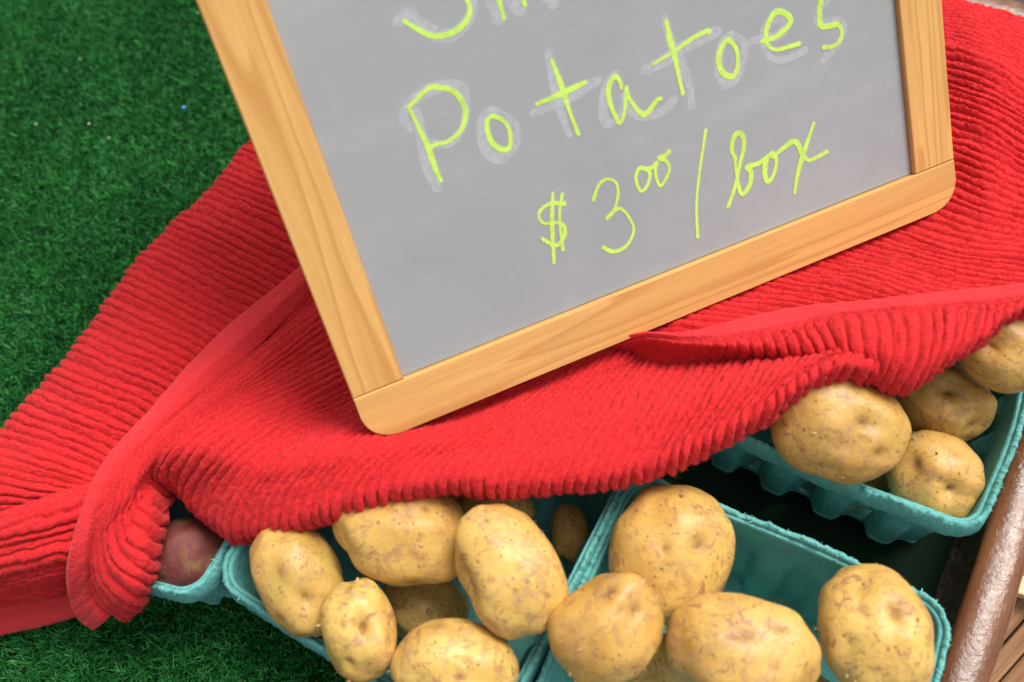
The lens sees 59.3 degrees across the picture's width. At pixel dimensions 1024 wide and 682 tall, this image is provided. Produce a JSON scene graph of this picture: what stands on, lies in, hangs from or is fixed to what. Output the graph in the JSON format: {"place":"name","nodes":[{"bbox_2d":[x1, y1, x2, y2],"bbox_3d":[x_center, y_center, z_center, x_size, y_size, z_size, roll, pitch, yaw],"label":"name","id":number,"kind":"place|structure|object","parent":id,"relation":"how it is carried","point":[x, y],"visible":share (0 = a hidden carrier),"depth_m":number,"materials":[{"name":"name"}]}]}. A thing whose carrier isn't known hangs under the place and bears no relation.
{"place":"outdoors","nodes":[
{"label":"outdoors","id":0,"kind":"place"},
{"bbox_2d":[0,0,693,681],"bbox_3d":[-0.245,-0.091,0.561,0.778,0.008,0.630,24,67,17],"label":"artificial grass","id":1,"kind":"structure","parent":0,"point":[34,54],"depth_m":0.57,"materials":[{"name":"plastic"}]},
{"bbox_2d":[0,0,1023,635],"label":"red towel","id":2,"kind":"object","parent":1,"relation":"on","point":[200,374],"visible":0.84,"depth_m":0.37,"materials":[{"name":"red fabric"}]},
{"bbox_2d":[196,0,955,434],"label":"chalkboard sign","id":3,"kind":"object","parent":2,"relation":"on","point":[476,200],"visible":1,"depth_m":0.35,"materials":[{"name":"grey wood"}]},
{"bbox_2d":[935,0,1023,681],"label":"display table","id":4,"kind":"object","parent":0,"point":[979,586],"visible":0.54,"depth_m":0.37,"materials":[{"name":"brown painted metal"}]},
{"bbox_2d":[0,0,954,681],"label":"turf mat","id":5,"kind":"object","parent":4,"relation":"on","point":[920,564],"visible":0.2,"depth_m":0.43,"materials":[{"name":"green plastic"}]},
{"bbox_2d":[148,495,232,604],"bbox_3d":[-0.152,0.066,0.426,0.098,0.066,0.111,16,64,14],"label":"pulp box","id":6,"kind":"object","parent":5,"relation":"on","point":[208,587],"visible":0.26,"depth_m":0.38,"materials":[{"name":"teal cardboard"}]},
{"bbox_2d":[155,516,224,586],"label":"potato","id":7,"kind":"object","parent":6,"relation":"in","point":[192,546],"visible":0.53,"depth_m":0.39,"materials":[{"name":"red food"}]},
{"bbox_2d":[222,487,623,681],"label":"pulp box","id":8,"kind":"object","parent":5,"relation":"on","point":[598,509],"visible":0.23,"depth_m":0.38,"materials":[{"name":"teal cardboard"}]},
{"bbox_2d":[249,527,343,637],"bbox_3d":[-0.084,0.094,0.355,0.032,0.030,0.046,-22,62,-6],"label":"potato","id":9,"kind":"object","parent":8,"relation":"in","point":[297,576],"visible":0.94,"depth_m":0.35,"materials":[{"name":"beige food"}]},
{"bbox_2d":[316,577,396,681],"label":"potato","id":10,"kind":"object","parent":8,"relation":"in","point":[358,626],"visible":1,"depth_m":0.33,"materials":[{"name":"beige food"}]},
{"bbox_2d":[332,495,463,586],"bbox_3d":[-0.043,0.075,0.353,0.054,0.040,0.039,-5,61,3],"label":"potato","id":11,"kind":"object","parent":8,"relation":"in","point":[403,543],"visible":0.77,"depth_m":0.34,"materials":[{"name":"beige food"}]},
{"bbox_2d":[382,581,468,638],"bbox_3d":[-0.038,0.114,0.385,0.039,0.031,0.030,24,67,17],"label":"potato","id":12,"kind":"object","parent":8,"relation":"in","point":[414,606],"visible":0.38,"depth_m":0.37,"materials":[{"name":"beige food"}]},
{"bbox_2d":[387,618,518,681],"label":"potato","id":13,"kind":"object","parent":8,"relation":"in","point":[451,650],"visible":1,"depth_m":0.32,"materials":[{"name":"beige food"}]},
{"bbox_2d":[451,494,534,518],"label":"potato","id":14,"kind":"object","parent":8,"relation":"in","point":[526,507],"visible":0.17,"depth_m":0.38,"materials":[{"name":"beige food"}]},
{"bbox_2d":[454,503,568,639],"bbox_3d":[-0.001,0.085,0.336,0.036,0.035,0.052,-27,63,-9],"label":"potato","id":15,"kind":"object","parent":8,"relation":"in","point":[510,573],"visible":1,"depth_m":0.32,"materials":[{"name":"beige food"}]},
{"bbox_2d":[552,503,589,561],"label":"potato","id":16,"kind":"object","parent":8,"relation":"in","point":[570,530],"visible":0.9,"depth_m":0.39,"materials":[{"name":"brown food"}]},
{"bbox_2d":[536,478,951,681],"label":"pulp box","id":17,"kind":"object","parent":5,"relation":"on","point":[773,563],"visible":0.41,"depth_m":0.37,"materials":[{"name":"teal cardboard"}]},
{"bbox_2d":[547,573,663,681],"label":"potato","id":18,"kind":"object","parent":17,"relation":"in","point":[607,627],"visible":1,"depth_m":0.32,"materials":[{"name":"beige food"}]},
{"bbox_2d":[629,633,676,681],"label":"potato","id":19,"kind":"object","parent":17,"relation":"in","point":[656,668],"visible":0.16,"depth_m":0.35,"materials":[{"name":"beige food"}]},
{"bbox_2d":[608,485,735,625],"bbox_3d":[0.062,0.083,0.353,0.047,0.041,0.056,24,67,17],"label":"potato","id":20,"kind":"object","parent":17,"relation":"in","point":[673,546],"visible":0.81,"depth_m":0.34,"materials":[{"name":"beige food"}]},
{"bbox_2d":[664,592,821,681],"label":"potato","id":21,"kind":"object","parent":17,"relation":"in","point":[723,637],"visible":1,"depth_m":0.31,"materials":[{"name":"beige food"}]},
{"bbox_2d":[816,675,830,681],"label":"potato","id":22,"kind":"object","parent":17,"relation":"in","point":[821,679],"visible":0.09,"depth_m":0.35,"materials":[{"name":"brown food"}]},
{"bbox_2d":[815,563,934,681],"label":"potato","id":23,"kind":"object","parent":17,"relation":"in","point":[874,623],"visible":1,"depth_m":0.31,"materials":[{"name":"beige food"}]},
{"bbox_2d":[711,361,1023,544],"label":"pulp box","id":24,"kind":"object","parent":5,"relation":"on","point":[883,517],"visible":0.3,"depth_m":0.38,"materials":[{"name":"teal cardboard"}]},
{"bbox_2d":[770,380,911,484],"bbox_3d":[0.129,0.034,0.358,0.053,0.040,0.043,24,67,17],"label":"potato","id":25,"kind":"object","parent":24,"relation":"on","point":[848,432],"visible":0.88,"depth_m":0.34,"materials":[{"name":"beige food"}]},
{"bbox_2d":[847,473,889,508],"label":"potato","id":26,"kind":"object","parent":24,"relation":"in","point":[880,483],"visible":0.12,"depth_m":0.40,"materials":[{"name":"brown food"}]},
{"bbox_2d":[885,430,984,517],"bbox_3d":[0.173,0.055,0.370,0.038,0.032,0.037,24,67,17],"label":"potato","id":27,"kind":"object","parent":24,"relation":"in","point":[942,472],"visible":0.83,"depth_m":0.36,"materials":[{"name":"beige food"}]},
{"bbox_2d":[897,364,996,441],"bbox_3d":[0.183,0.025,0.383,0.040,0.030,0.032,24,67,17],"label":"potato","id":28,"kind":"object","parent":24,"relation":"in","point":[958,401],"visible":0.62,"depth_m":0.37,"materials":[{"name":"beige food"}]},
{"bbox_2d":[956,319,1023,393],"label":"potato","id":29,"kind":"object","parent":24,"relation":"in","point":[996,363],"visible":0.62,"depth_m":0.35,"materials":[{"name":"beige food"}]},
{"bbox_2d":[990,574,1023,681],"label":"weathered plank","id":30,"kind":"object","parent":4,"relation":"attached to","point":[1009,666],"visible":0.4,"depth_m":0.41,"materials":[{"name":"brown wood"}]},
{"bbox_2d":[1017,576,1023,598],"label":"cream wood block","id":31,"kind":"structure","parent":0,"point":[1020,592],"depth_m":0.41,"materials":[{"name":"beige wood"}]}
]}

